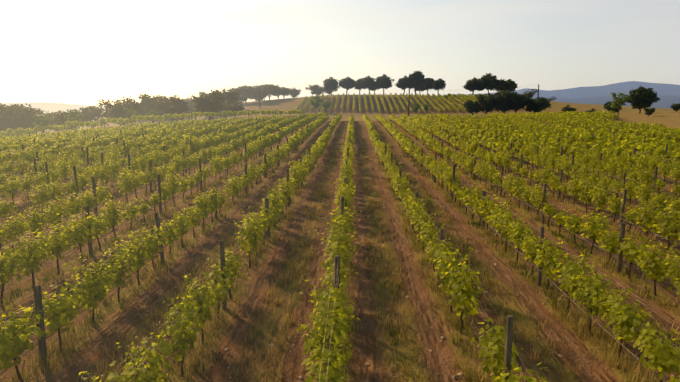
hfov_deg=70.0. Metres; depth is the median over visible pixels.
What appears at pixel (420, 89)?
stone pine
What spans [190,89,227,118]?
cork oak
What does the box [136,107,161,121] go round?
cork oak
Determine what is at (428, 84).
stone pine
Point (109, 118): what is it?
vine row
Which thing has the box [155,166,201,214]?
vine row
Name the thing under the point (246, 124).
grapevine
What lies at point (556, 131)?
vine row
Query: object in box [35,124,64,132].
vine row
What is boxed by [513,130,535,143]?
vine row
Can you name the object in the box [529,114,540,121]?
vine row
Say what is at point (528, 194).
vine row
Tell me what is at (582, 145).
vine row
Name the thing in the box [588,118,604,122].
vine row
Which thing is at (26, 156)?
vine row
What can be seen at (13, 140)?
vine row
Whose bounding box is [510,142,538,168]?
vine row
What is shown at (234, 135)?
grapevine
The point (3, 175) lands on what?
vine row
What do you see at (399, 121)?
grapevine
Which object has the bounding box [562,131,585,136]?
vine row
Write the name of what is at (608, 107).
bush
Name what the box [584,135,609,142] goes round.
vine row
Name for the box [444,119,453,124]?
vine row
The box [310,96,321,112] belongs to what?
young tree
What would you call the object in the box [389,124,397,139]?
grapevine
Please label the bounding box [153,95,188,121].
cork oak
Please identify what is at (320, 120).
grapevine
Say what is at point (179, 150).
vine row
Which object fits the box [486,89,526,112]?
evergreen oak tree
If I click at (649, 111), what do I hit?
bush
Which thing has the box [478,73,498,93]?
stone pine
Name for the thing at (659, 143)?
vine row
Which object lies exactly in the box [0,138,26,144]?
vine row
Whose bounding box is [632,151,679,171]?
vine row
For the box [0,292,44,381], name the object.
vine row
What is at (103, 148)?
vine row
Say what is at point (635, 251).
vine row
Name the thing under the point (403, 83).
stone pine
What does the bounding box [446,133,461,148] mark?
vine row
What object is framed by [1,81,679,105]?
mountain range
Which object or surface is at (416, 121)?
vine row
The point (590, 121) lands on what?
vine row
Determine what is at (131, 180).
vine row
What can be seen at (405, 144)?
vine row
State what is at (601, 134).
vine row
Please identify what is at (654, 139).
vine row
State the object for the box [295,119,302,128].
grapevine
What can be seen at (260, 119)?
vine row
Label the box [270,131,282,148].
grapevine
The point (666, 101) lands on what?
hills
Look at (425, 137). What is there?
grapevine
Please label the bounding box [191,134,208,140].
vine row
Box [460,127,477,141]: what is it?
vine row
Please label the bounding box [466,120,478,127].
vine row
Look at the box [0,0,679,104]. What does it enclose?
sky
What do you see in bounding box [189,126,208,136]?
vine row
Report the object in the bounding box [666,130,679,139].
vine row
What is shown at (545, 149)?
vine row
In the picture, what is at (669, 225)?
vine row
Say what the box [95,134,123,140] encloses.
vine row
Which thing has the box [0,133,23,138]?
vine row
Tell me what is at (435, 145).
vine row
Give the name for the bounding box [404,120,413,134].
grapevine
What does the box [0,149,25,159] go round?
vine row
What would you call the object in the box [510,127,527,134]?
vine row
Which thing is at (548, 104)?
evergreen oak tree
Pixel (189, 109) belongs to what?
cork oak
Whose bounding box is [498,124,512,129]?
vine row
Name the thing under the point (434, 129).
grapevine
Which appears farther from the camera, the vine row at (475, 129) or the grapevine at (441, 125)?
the grapevine at (441, 125)
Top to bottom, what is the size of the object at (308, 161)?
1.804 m
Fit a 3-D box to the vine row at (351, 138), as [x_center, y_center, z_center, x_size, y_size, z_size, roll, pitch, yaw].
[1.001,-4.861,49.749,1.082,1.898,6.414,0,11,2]
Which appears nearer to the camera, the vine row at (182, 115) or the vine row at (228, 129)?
the vine row at (228, 129)
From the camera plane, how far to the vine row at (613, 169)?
28.58 m
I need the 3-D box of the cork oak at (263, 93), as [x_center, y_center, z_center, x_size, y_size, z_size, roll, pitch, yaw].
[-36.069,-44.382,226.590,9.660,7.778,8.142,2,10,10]
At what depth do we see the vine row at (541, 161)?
32.74 m
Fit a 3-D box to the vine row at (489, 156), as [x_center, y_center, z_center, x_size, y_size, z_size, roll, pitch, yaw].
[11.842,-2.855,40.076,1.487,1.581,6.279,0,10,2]
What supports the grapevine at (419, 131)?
on the ground
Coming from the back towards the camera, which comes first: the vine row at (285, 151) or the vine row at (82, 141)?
the vine row at (82, 141)
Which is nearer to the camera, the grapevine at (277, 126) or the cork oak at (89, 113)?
the grapevine at (277, 126)
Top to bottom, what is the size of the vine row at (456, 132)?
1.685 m
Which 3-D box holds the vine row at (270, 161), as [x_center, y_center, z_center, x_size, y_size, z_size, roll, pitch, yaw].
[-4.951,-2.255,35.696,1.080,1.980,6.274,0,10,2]
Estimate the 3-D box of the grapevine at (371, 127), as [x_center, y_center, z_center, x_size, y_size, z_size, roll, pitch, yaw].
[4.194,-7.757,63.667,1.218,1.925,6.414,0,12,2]
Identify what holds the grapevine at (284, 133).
on the ground
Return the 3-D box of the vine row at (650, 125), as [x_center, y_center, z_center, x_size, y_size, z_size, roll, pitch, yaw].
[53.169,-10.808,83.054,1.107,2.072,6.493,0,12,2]
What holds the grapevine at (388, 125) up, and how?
on the ground
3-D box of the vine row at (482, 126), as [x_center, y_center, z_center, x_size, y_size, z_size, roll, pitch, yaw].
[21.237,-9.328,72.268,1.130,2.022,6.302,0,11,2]
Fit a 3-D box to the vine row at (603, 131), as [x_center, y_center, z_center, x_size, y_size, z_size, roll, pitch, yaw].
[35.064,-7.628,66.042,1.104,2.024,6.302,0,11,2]
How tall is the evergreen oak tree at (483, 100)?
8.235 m
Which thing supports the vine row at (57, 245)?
on the ground
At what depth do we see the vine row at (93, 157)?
38.39 m
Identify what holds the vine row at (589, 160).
on the ground
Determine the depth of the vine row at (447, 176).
26.83 m
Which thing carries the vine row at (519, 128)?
on the ground
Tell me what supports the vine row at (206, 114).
on the ground
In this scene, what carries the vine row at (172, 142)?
on the ground
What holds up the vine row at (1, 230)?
on the ground
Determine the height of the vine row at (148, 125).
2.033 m
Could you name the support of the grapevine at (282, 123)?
on the ground
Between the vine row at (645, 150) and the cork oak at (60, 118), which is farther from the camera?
the cork oak at (60, 118)
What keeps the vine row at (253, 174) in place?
on the ground
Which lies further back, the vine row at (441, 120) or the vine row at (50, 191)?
the vine row at (441, 120)
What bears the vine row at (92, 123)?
on the ground
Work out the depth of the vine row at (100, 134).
64.95 m
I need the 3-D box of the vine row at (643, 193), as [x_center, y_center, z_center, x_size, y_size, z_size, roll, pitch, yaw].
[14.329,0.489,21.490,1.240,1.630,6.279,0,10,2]
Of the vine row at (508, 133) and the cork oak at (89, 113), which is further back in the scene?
the cork oak at (89, 113)
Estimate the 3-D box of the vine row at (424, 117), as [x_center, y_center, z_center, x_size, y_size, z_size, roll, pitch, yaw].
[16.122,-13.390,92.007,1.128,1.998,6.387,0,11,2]
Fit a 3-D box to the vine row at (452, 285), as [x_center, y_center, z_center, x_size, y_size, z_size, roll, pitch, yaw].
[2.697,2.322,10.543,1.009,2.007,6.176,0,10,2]
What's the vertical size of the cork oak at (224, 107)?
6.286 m
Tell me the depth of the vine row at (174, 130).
68.50 m
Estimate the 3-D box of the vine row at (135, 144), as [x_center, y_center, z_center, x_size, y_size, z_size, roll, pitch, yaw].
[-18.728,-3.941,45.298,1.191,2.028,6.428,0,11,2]
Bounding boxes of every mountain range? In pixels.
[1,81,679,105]
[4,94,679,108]
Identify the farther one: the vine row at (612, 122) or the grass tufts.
the vine row at (612, 122)
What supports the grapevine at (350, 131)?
on the ground
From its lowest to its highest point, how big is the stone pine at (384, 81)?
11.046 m
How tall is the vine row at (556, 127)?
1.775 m
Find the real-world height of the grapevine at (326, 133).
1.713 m
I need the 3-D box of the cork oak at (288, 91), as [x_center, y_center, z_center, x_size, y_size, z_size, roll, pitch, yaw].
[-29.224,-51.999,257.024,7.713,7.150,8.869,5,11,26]
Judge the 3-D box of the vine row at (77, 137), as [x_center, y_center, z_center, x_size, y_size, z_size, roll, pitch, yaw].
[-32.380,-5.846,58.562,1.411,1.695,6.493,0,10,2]
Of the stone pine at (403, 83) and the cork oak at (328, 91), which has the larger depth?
the cork oak at (328, 91)
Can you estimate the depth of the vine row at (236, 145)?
47.98 m
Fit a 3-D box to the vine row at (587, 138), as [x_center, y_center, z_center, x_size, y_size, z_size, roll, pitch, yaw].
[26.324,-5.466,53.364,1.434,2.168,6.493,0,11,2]
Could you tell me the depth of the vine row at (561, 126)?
77.17 m
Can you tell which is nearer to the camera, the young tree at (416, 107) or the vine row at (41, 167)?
the vine row at (41, 167)
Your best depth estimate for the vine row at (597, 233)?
16.00 m
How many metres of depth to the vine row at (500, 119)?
89.32 m
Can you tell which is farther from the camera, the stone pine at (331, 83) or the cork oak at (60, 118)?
the stone pine at (331, 83)
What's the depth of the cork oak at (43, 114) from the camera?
136.12 m
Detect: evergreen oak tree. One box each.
[463,100,480,115]
[475,93,498,113]
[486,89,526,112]
[513,88,537,112]
[525,96,548,112]
[540,97,556,111]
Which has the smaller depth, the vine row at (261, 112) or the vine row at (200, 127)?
the vine row at (200, 127)
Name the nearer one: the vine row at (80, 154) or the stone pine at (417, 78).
the vine row at (80, 154)
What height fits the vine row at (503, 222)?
1.837 m
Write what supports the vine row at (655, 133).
on the ground
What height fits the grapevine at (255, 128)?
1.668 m
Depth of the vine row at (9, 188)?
25.07 m
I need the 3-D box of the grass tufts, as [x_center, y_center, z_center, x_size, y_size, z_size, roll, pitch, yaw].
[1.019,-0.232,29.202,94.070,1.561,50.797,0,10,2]
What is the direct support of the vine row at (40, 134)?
on the ground
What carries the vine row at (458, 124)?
on the ground
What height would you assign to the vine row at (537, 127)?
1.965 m
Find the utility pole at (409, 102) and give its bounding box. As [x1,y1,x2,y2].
[408,89,409,114]
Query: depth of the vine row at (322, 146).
43.21 m
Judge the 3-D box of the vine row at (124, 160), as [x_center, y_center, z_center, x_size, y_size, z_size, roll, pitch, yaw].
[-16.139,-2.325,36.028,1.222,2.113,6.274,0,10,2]
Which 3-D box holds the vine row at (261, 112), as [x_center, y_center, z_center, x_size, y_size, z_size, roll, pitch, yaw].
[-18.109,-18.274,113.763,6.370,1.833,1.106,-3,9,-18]
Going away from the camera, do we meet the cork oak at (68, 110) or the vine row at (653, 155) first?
the vine row at (653, 155)
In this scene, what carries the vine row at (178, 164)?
on the ground
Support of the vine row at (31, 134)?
on the ground
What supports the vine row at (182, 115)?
on the ground
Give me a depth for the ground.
13.78 m
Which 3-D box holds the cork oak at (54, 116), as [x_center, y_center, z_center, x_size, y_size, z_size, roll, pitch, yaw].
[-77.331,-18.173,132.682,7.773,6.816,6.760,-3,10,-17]
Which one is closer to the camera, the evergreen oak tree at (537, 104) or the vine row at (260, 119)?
the vine row at (260, 119)
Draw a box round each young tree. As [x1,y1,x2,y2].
[31,114,50,132]
[64,111,83,127]
[124,108,137,123]
[146,110,157,122]
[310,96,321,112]
[321,100,332,112]
[412,103,420,113]
[423,104,429,110]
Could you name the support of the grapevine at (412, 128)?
on the ground
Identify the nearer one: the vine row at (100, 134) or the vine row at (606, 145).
the vine row at (606, 145)
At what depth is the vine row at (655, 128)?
78.30 m
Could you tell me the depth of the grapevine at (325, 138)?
50.09 m
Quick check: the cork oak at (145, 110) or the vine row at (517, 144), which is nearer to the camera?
the vine row at (517, 144)
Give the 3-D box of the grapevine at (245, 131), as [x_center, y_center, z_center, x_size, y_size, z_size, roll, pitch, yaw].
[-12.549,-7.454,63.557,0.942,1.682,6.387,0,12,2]
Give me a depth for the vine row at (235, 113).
111.74 m
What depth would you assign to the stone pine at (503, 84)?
228.57 m
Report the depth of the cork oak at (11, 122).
112.21 m
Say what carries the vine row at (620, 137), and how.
on the ground
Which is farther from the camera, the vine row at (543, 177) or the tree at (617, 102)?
the tree at (617, 102)
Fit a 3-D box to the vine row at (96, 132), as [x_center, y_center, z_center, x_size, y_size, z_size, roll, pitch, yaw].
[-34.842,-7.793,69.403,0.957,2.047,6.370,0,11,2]
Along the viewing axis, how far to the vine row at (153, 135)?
55.38 m
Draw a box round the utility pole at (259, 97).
[259,85,260,107]
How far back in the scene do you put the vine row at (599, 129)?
77.89 m
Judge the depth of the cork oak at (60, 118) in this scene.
111.28 m
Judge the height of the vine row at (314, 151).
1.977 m
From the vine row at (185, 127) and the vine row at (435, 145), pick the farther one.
the vine row at (185, 127)
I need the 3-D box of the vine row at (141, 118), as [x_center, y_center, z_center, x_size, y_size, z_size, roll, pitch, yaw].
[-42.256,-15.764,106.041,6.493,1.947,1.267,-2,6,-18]
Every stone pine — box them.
[323,77,338,94]
[337,76,357,94]
[354,78,362,93]
[359,76,375,92]
[375,74,394,94]
[394,75,414,94]
[408,70,426,92]
[413,87,425,94]
[421,78,434,92]
[432,78,445,95]
[462,77,482,94]
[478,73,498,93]
[495,79,509,91]
[505,79,516,91]
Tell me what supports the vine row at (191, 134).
on the ground
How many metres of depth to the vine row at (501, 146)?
44.57 m
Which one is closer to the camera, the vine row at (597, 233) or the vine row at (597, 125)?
the vine row at (597, 233)
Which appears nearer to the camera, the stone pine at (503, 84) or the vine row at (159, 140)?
the vine row at (159, 140)
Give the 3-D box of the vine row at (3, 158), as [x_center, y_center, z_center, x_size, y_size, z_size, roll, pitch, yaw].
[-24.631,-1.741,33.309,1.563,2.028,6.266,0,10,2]
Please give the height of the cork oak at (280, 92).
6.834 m
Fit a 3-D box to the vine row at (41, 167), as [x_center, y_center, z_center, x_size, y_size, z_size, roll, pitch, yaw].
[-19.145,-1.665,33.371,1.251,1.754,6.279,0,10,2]
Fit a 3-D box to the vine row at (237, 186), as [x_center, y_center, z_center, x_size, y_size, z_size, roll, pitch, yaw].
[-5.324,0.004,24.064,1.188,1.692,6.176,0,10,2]
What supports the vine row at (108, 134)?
on the ground
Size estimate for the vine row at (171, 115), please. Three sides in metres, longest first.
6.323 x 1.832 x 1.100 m
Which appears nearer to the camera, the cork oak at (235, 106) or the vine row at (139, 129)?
the vine row at (139, 129)
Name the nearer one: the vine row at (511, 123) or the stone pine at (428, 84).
the vine row at (511, 123)
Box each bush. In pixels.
[562,105,576,111]
[604,103,621,112]
[643,108,655,115]
[670,103,679,111]
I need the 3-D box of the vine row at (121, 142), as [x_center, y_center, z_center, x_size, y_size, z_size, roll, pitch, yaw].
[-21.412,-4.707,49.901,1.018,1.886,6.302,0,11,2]
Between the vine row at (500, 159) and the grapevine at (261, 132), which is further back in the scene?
the grapevine at (261, 132)
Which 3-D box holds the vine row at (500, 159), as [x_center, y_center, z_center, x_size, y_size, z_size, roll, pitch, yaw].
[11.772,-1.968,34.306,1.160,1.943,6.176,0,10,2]
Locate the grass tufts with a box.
[0,144,679,381]
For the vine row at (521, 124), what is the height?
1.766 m
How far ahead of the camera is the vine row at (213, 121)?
86.97 m
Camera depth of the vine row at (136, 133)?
62.36 m
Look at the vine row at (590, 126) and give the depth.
82.50 m
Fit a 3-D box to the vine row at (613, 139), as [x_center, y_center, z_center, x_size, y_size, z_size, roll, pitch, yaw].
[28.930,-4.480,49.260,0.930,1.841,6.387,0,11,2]
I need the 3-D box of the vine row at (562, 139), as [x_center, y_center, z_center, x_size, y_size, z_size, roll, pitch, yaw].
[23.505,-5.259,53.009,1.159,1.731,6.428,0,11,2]
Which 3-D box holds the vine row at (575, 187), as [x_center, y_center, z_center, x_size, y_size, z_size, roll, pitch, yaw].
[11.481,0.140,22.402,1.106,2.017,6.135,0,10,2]
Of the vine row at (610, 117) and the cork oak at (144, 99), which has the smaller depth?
the vine row at (610, 117)
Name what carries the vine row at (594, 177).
on the ground
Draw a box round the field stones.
[4,172,675,381]
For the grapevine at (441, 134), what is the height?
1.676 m
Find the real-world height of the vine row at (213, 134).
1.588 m
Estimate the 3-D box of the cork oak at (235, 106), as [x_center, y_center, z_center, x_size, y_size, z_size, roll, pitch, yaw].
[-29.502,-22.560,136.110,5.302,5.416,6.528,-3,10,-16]
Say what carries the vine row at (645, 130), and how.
on the ground
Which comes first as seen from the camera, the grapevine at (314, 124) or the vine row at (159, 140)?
the vine row at (159, 140)
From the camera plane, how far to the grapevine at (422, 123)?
75.21 m
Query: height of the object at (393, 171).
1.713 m
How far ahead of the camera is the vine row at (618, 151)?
40.85 m
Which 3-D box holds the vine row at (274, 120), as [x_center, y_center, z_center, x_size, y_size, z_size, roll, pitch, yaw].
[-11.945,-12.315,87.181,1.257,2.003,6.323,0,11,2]
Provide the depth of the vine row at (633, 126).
83.57 m
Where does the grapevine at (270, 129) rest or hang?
on the ground
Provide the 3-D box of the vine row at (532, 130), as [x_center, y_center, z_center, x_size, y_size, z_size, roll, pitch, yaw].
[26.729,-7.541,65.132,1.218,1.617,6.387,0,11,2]
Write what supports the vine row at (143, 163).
on the ground
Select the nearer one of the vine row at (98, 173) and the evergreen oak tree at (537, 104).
the vine row at (98, 173)
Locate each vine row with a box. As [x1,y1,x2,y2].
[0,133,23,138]
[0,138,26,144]
[0,140,20,147]
[0,142,35,152]
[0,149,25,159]
[0,150,13,170]
[0,158,37,179]
[0,166,36,186]
[0,170,49,203]
[0,176,79,222]
[0,189,97,255]
[0,208,96,306]
[0,226,5,244]
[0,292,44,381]
[1,135,31,141]
[6,128,35,133]
[8,145,62,170]
[17,127,44,132]
[17,132,41,136]
[20,137,56,146]
[21,141,64,154]
[25,135,58,142]
[27,154,86,177]
[29,132,55,137]
[29,220,166,366]
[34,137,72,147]
[34,148,84,165]
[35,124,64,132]
[45,154,100,187]
[56,135,85,139]
[57,134,86,138]
[57,142,97,160]
[58,130,85,136]
[63,138,98,147]
[64,120,97,127]
[69,135,99,143]
[73,120,104,127]
[73,156,129,197]
[78,258,232,381]
[81,142,119,162]
[82,127,104,134]
[83,130,107,135]
[84,131,108,138]
[85,143,126,167]
[85,182,159,255]
[89,166,153,215]
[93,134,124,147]
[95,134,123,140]
[97,133,122,137]
[97,146,142,173]
[99,117,129,124]
[105,117,136,123]
[107,127,122,131]
[116,136,144,147]
[120,127,140,133]
[120,130,143,138]
[121,136,156,156]
[124,136,139,141]
[126,148,166,173]
[131,114,161,122]
[136,140,171,159]
[140,123,155,127]
[142,130,167,141]
[144,127,166,135]
[149,153,188,191]
[150,133,177,145]
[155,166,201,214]
[155,186,224,263]
[159,124,175,128]
[163,113,191,119]
[163,138,191,166]
[164,128,184,136]
[166,125,181,132]
[166,135,191,151]
[169,113,195,119]
[174,122,189,127]
[174,131,194,142]
[180,124,193,129]
[182,126,198,133]
[183,146,215,174]
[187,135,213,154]
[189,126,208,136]
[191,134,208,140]
[192,111,220,118]
[192,120,205,126]
[194,152,230,190]
[196,124,209,129]
[197,111,223,116]
[205,119,215,124]
[205,124,219,133]
[206,131,222,138]
[207,201,274,308]
[208,122,220,127]
[209,131,229,147]
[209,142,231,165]
[213,170,250,219]
[217,124,233,133]
[218,120,228,125]
[222,110,248,117]
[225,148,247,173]
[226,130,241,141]
[227,120,239,125]
[228,135,246,155]
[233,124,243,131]
[236,118,246,123]
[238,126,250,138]
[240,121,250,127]
[242,160,266,193]
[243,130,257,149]
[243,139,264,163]
[249,109,275,116]
[249,120,257,126]
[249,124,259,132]
[254,109,277,114]
[254,116,264,122]
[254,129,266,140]
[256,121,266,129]
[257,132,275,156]
[258,177,294,240]
[260,147,283,177]
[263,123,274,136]
[264,119,272,125]
[270,117,277,124]
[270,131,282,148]
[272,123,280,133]
[276,142,290,165]
[277,109,300,114]
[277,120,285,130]
[279,109,303,115]
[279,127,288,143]
[284,118,290,128]
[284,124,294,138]
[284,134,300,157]
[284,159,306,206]
[288,117,294,126]
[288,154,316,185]
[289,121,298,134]
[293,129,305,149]
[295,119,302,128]
[297,266,360,381]
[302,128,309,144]
[303,113,327,116]
[303,116,309,126]
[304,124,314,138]
[305,142,319,171]
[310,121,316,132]
[315,138,325,160]
[315,209,363,292]
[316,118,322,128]
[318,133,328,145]
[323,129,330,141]
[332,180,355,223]
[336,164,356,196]
[340,155,356,172]
[341,144,357,161]
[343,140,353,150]
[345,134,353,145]
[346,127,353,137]
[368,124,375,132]
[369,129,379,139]
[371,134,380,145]
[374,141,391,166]
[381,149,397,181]
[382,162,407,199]
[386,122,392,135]
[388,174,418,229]
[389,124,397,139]
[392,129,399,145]
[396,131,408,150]
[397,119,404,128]
[400,137,415,159]
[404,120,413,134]
[405,195,447,284]
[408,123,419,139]
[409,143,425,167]
[413,117,421,128]
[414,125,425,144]
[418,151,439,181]
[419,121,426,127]
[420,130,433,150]
[421,115,429,121]
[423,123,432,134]
[425,117,433,124]
[426,139,444,157]
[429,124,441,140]
[430,157,468,197]
[432,229,522,381]
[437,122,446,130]
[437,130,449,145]
[439,116,447,122]
[439,145,456,167]
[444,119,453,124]
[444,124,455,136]
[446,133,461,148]
[449,150,475,178]
[451,119,462,128]
[451,181,486,229]
[452,128,462,137]
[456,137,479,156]
[459,123,471,129]
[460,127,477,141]
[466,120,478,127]
[471,127,481,133]
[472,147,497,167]
[472,193,544,285]
[473,153,503,195]
[474,134,491,151]
[476,122,488,131]
[480,129,496,139]
[485,125,500,132]
[487,120,499,126]
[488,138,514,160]
[491,348,548,381]
[492,133,513,146]
[493,150,523,179]
[495,116,509,122]
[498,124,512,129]
[498,128,516,138]
[498,172,558,222]
[506,121,516,126]
[509,136,534,152]
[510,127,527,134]
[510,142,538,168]
[511,113,520,117]
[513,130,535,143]
[514,125,530,130]
[517,117,528,121]
[517,122,530,127]
[519,160,564,198]
[525,130,545,138]
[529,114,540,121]
[529,123,545,130]
[529,128,548,133]
[530,141,562,162]
[530,233,679,381]
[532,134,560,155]
[533,151,582,183]
[538,116,551,122]
[542,133,568,143]
[543,127,564,133]
[543,201,625,271]
[546,131,568,138]
[550,119,562,124]
[551,122,569,129]
[551,125,569,131]
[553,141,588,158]
[557,115,570,119]
[558,169,626,224]
[560,148,602,177]
[562,118,578,127]
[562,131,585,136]
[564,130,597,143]
[565,139,596,150]
[568,126,589,134]
[568,162,627,197]
[578,114,592,118]
[578,124,595,128]
[583,119,599,123]
[584,122,602,128]
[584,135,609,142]
[585,148,630,169]
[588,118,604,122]
[588,128,610,133]
[588,129,614,140]
[589,140,624,149]
[590,142,636,167]
[593,127,611,131]
[596,159,657,192]
[600,113,615,120]
[601,124,621,132]
[603,119,622,124]
[607,136,644,149]
[609,130,637,138]
[613,127,637,136]
[613,134,645,142]
[617,228,679,297]
[619,178,679,219]
[620,123,640,128]
[620,126,643,135]
[621,120,639,126]
[621,140,668,164]
[621,193,679,250]
[625,153,679,183]
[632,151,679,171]
[633,128,665,139]
[638,136,668,143]
[639,121,662,127]
[639,124,663,130]
[640,137,679,149]
[640,143,679,154]
[642,127,670,133]
[652,172,679,199]
[661,125,679,129]
[662,132,679,142]
[663,152,679,164]
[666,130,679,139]
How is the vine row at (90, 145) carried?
on the ground
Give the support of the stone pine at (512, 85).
on the ground
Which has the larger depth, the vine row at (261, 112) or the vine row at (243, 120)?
the vine row at (261, 112)
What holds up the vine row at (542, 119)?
on the ground
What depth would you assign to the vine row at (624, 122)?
88.67 m
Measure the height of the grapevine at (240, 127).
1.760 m
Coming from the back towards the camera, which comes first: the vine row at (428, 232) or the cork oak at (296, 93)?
the cork oak at (296, 93)
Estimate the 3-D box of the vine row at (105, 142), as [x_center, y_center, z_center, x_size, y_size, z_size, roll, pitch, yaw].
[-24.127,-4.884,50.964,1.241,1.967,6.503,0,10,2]
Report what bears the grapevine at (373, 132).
on the ground
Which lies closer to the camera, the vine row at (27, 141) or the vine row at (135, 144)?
the vine row at (135, 144)
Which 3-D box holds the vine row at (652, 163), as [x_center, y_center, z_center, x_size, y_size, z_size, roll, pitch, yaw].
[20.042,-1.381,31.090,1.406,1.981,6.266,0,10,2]
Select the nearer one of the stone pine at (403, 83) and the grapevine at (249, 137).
the grapevine at (249, 137)
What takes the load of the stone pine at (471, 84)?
on the ground
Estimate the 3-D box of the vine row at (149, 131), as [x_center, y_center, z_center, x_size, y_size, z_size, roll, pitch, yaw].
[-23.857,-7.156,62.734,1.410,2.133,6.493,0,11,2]
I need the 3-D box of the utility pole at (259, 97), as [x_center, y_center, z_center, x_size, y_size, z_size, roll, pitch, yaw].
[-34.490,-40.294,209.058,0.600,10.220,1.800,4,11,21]
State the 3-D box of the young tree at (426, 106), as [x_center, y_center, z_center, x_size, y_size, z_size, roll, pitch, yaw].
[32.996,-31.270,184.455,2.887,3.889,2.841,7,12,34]
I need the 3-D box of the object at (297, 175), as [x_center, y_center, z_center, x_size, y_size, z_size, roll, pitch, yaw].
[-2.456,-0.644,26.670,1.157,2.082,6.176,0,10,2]
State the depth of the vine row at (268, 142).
47.61 m
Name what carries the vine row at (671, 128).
on the ground
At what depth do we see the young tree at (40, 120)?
103.40 m
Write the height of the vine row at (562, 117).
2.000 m
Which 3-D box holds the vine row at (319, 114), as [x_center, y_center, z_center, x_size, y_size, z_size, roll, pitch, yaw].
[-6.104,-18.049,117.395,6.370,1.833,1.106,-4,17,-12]
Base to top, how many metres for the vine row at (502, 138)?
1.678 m
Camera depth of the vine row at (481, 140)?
50.85 m
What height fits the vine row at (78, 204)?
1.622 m
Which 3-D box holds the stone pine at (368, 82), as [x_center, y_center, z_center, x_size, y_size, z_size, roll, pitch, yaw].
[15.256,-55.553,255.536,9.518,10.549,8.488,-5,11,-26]
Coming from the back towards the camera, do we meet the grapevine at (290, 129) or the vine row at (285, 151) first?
the grapevine at (290, 129)
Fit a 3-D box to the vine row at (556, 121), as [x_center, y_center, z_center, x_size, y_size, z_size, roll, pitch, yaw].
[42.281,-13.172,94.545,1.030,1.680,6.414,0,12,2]
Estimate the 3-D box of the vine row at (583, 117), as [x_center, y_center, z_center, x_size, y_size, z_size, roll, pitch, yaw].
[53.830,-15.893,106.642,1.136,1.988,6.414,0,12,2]
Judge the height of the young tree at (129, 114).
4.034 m
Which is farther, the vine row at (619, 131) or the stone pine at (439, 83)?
the stone pine at (439, 83)
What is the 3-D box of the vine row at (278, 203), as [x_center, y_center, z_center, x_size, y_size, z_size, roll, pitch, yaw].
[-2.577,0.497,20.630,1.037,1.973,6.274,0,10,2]
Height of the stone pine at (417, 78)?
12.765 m
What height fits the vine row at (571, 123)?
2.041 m
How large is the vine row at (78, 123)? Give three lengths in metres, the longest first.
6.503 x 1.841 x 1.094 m
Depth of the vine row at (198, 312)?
8.75 m
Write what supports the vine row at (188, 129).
on the ground
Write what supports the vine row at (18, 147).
on the ground
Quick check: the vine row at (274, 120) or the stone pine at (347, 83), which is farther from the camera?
the stone pine at (347, 83)
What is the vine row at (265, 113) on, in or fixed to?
on the ground
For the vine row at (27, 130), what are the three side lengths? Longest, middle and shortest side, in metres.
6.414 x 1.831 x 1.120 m
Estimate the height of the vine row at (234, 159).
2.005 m
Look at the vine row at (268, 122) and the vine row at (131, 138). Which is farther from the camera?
the vine row at (268, 122)
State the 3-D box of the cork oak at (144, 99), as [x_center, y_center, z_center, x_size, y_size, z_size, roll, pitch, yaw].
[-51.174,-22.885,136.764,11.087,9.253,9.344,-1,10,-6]
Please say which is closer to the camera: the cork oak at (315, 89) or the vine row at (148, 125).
the vine row at (148, 125)
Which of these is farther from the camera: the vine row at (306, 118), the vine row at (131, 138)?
the vine row at (306, 118)
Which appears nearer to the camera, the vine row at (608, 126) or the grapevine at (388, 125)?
the grapevine at (388, 125)
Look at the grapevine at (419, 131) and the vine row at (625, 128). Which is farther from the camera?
the vine row at (625, 128)
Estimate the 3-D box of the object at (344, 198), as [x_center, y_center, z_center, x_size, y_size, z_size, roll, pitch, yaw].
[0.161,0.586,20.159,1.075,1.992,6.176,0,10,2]
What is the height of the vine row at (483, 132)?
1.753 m
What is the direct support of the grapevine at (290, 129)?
on the ground
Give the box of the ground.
[0,95,679,381]
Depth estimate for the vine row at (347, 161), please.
30.53 m
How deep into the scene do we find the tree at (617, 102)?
134.21 m
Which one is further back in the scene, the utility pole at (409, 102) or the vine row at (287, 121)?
the utility pole at (409, 102)
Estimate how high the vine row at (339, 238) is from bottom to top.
1.700 m
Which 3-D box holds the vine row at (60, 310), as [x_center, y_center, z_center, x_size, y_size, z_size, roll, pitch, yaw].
[-5.745,2.114,12.243,1.399,1.796,6.159,0,10,2]
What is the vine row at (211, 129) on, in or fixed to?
on the ground
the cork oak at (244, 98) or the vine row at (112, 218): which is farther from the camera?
the cork oak at (244, 98)
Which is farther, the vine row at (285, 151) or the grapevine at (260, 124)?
the grapevine at (260, 124)
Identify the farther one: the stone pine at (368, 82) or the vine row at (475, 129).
the stone pine at (368, 82)
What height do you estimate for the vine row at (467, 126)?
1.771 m
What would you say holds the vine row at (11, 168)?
on the ground
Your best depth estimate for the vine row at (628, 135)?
59.73 m
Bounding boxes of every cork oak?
[0,103,44,135]
[0,112,29,135]
[1,103,40,134]
[12,112,37,132]
[42,111,78,130]
[42,112,67,130]
[47,109,81,130]
[50,112,80,128]
[76,106,113,127]
[97,96,147,125]
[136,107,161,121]
[138,93,168,122]
[147,93,168,106]
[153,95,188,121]
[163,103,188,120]
[174,107,192,119]
[186,97,196,118]
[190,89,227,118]
[211,100,229,118]
[217,87,240,117]
[227,101,243,117]
[233,93,247,103]
[237,85,260,103]
[251,88,273,99]
[261,84,280,100]
[274,87,286,98]
[281,86,292,96]
[286,87,300,97]
[305,84,323,94]
[322,87,337,94]
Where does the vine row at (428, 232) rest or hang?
on the ground
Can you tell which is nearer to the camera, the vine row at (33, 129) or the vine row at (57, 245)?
the vine row at (57, 245)

